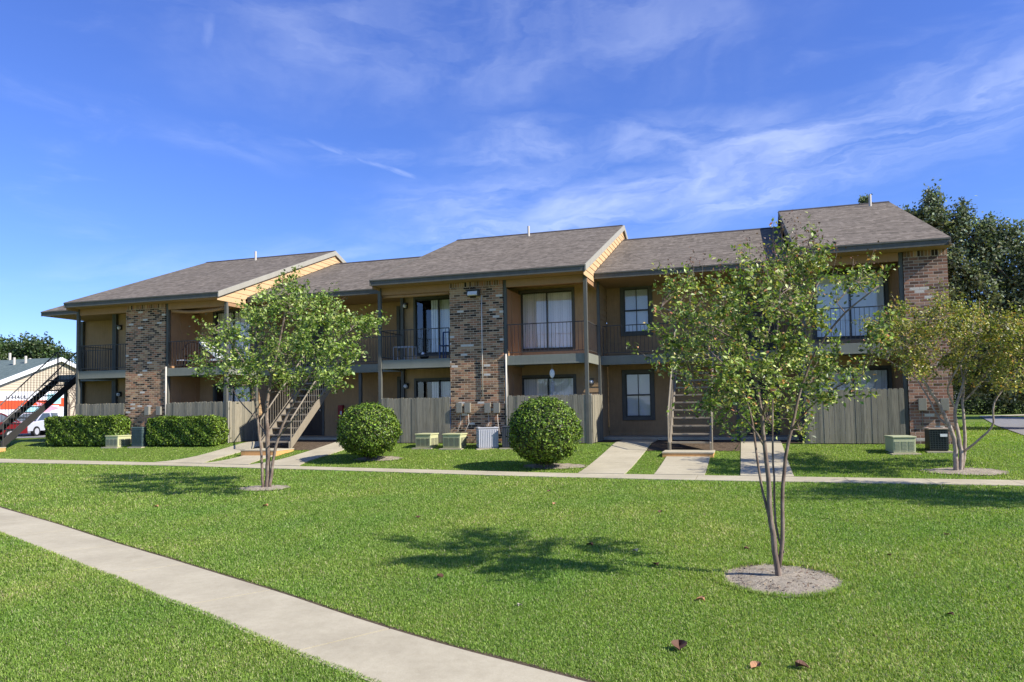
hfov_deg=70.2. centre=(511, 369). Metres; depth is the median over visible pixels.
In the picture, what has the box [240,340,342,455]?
staircase
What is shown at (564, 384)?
sliding door
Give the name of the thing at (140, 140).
sky
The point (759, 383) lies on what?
door
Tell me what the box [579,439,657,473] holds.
walkway
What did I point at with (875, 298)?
sliding door
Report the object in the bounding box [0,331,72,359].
tree
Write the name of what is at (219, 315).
sliding door
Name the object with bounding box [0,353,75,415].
neighbour building
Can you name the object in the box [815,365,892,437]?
sliding door
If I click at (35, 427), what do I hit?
parked car
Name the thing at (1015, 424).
driveway
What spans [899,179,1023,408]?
evergreen tree
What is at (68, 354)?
tree
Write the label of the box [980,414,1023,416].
driveway edge
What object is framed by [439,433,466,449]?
air conditioner
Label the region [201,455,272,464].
walkway
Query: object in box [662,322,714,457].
staircase
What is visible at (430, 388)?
sliding door
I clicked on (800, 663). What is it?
fallen leaf
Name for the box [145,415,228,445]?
hedge
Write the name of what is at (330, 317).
crape myrtle
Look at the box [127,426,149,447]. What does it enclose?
air conditioner
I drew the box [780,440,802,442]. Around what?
mulch bed
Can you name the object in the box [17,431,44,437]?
parking lot
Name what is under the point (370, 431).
round shrub
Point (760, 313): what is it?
door
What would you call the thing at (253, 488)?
soil bed
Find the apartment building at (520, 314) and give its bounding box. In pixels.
[41,194,954,443]
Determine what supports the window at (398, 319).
in the apartment building at (520, 314)
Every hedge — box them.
[44,413,131,445]
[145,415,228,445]
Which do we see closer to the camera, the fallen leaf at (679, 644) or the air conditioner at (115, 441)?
the fallen leaf at (679, 644)
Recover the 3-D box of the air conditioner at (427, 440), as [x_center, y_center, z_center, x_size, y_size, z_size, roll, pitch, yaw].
[-2.729,2.299,23.354,0.678,0.510,0.840,-2,-3,18]
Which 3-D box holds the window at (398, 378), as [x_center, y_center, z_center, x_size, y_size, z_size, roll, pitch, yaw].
[-3.996,1.136,27.906,0.830,1.750,0.130,-2,-3,18]
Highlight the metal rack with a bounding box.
[393,346,416,359]
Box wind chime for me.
[550,369,554,394]
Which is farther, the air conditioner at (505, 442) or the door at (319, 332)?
the door at (319, 332)
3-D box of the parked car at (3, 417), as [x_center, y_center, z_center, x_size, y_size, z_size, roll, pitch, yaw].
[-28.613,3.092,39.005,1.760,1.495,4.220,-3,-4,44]
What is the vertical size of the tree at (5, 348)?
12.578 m
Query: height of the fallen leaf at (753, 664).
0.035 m
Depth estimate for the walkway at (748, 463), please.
18.41 m
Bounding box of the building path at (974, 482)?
[0,459,1023,485]
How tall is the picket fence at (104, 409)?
1.507 m
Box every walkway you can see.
[159,439,301,462]
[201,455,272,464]
[249,442,345,465]
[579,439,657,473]
[654,456,709,474]
[740,439,793,476]
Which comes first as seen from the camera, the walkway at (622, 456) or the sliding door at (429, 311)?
the walkway at (622, 456)
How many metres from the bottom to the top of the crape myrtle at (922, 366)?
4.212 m
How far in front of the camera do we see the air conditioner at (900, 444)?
18.37 m
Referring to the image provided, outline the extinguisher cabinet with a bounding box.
[338,405,343,418]
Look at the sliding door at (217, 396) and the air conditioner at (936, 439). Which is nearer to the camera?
the air conditioner at (936, 439)
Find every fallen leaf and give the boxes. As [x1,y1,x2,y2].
[671,639,686,652]
[749,661,760,669]
[795,660,812,668]
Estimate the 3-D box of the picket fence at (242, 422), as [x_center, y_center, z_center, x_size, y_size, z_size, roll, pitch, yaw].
[-11.357,1.974,27.690,2.806,1.530,1.706,-2,-3,18]
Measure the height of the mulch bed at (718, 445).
0.131 m
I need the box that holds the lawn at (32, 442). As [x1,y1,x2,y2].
[0,400,1023,681]
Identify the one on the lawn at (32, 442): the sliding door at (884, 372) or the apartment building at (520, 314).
the apartment building at (520, 314)
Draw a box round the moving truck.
[0,391,63,434]
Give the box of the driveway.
[982,417,1023,434]
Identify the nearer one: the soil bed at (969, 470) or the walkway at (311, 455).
the soil bed at (969, 470)
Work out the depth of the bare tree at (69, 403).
60.16 m
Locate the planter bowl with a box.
[419,352,428,358]
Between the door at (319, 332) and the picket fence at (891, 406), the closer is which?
the picket fence at (891, 406)
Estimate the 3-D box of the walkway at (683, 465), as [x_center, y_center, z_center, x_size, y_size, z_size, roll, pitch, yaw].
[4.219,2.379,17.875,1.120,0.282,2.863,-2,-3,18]
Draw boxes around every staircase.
[0,352,75,451]
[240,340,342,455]
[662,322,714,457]
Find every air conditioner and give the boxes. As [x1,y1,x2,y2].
[101,435,130,448]
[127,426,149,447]
[412,433,438,448]
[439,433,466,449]
[476,427,498,449]
[499,425,513,449]
[884,435,921,454]
[923,427,952,452]
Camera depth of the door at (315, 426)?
29.07 m
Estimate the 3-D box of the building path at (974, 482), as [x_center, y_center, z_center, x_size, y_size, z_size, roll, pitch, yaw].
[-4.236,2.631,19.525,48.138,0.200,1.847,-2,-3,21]
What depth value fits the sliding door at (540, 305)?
24.96 m
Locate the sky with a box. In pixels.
[0,0,1023,395]
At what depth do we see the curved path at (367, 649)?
5.79 m
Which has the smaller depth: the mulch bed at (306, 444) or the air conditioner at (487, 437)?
the air conditioner at (487, 437)
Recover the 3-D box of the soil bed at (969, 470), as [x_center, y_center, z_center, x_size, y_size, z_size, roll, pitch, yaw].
[9.779,2.196,15.751,1.705,0.079,1.033,-2,-3,18]
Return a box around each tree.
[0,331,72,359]
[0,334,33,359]
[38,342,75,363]
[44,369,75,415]
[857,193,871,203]
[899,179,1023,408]
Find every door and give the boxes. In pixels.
[213,309,251,362]
[213,383,251,401]
[301,314,323,365]
[301,381,323,434]
[413,295,449,355]
[414,378,450,429]
[518,287,575,351]
[522,374,575,395]
[742,286,776,350]
[744,368,779,434]
[811,267,889,340]
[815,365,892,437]
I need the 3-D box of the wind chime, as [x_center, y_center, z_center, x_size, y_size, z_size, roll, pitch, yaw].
[1.278,0.315,23.143,0.135,1.096,0.135,0,-3,-27]
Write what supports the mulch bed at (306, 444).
on the lawn at (32, 442)
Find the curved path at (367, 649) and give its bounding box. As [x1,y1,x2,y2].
[0,507,584,681]
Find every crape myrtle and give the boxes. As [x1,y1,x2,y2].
[186,265,392,486]
[626,209,907,575]
[851,277,1023,469]
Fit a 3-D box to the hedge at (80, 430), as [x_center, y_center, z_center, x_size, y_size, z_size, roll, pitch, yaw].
[-16.343,2.371,28.124,3.652,1.315,1.130,-2,-3,18]
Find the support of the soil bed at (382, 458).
on the lawn at (32, 442)
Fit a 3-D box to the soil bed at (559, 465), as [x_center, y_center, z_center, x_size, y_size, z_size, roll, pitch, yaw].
[1.109,2.468,18.639,1.770,0.077,0.960,-2,-3,18]
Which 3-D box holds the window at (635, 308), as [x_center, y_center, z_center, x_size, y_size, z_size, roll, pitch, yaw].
[4.404,-2.053,25.593,1.120,1.780,0.580,-2,-3,18]
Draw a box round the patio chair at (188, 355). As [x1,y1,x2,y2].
[182,342,199,367]
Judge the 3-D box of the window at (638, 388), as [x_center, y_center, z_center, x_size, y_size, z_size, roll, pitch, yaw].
[4.386,0.880,25.252,1.120,1.750,0.148,-2,-3,18]
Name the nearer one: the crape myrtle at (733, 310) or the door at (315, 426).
the crape myrtle at (733, 310)
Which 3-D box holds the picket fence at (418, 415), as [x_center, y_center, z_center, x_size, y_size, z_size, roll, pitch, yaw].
[-3.263,1.679,24.262,2.600,1.506,0.071,-2,-3,18]
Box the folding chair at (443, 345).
[439,331,448,357]
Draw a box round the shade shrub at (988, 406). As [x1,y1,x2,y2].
[953,384,1023,414]
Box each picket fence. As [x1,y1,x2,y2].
[75,403,124,415]
[167,401,258,442]
[381,397,450,442]
[508,394,602,443]
[808,388,905,442]
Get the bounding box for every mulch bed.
[253,440,337,449]
[598,440,620,441]
[647,440,739,450]
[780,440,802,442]
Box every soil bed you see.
[240,485,289,490]
[353,456,400,460]
[523,463,585,468]
[718,563,848,596]
[920,467,1008,474]
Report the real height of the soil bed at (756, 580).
0.041 m
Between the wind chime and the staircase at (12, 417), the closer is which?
the wind chime
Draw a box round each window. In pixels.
[396,306,400,350]
[397,377,400,398]
[620,286,652,335]
[621,369,654,419]
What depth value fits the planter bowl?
24.48 m
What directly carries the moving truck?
on the parking lot
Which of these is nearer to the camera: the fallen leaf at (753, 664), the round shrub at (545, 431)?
the fallen leaf at (753, 664)
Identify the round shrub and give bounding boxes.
[334,400,402,459]
[505,395,583,467]
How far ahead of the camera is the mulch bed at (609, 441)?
23.30 m
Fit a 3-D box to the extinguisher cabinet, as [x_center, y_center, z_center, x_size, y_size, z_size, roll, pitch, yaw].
[-6.723,1.662,28.643,0.200,0.520,0.147,-2,-3,18]
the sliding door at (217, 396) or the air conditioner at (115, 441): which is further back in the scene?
the sliding door at (217, 396)
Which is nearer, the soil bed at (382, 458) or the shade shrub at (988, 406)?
the soil bed at (382, 458)
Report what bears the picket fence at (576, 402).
on the lawn at (32, 442)
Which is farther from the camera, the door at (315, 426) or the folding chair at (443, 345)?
the door at (315, 426)
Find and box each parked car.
[0,413,27,439]
[17,412,57,435]
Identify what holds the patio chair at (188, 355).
on the apartment building at (520, 314)
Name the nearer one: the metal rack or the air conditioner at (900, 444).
the air conditioner at (900, 444)
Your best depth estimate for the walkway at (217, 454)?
24.10 m
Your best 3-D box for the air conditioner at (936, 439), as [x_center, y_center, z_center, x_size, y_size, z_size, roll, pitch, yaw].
[10.864,1.807,18.645,0.581,0.658,0.730,-2,-3,18]

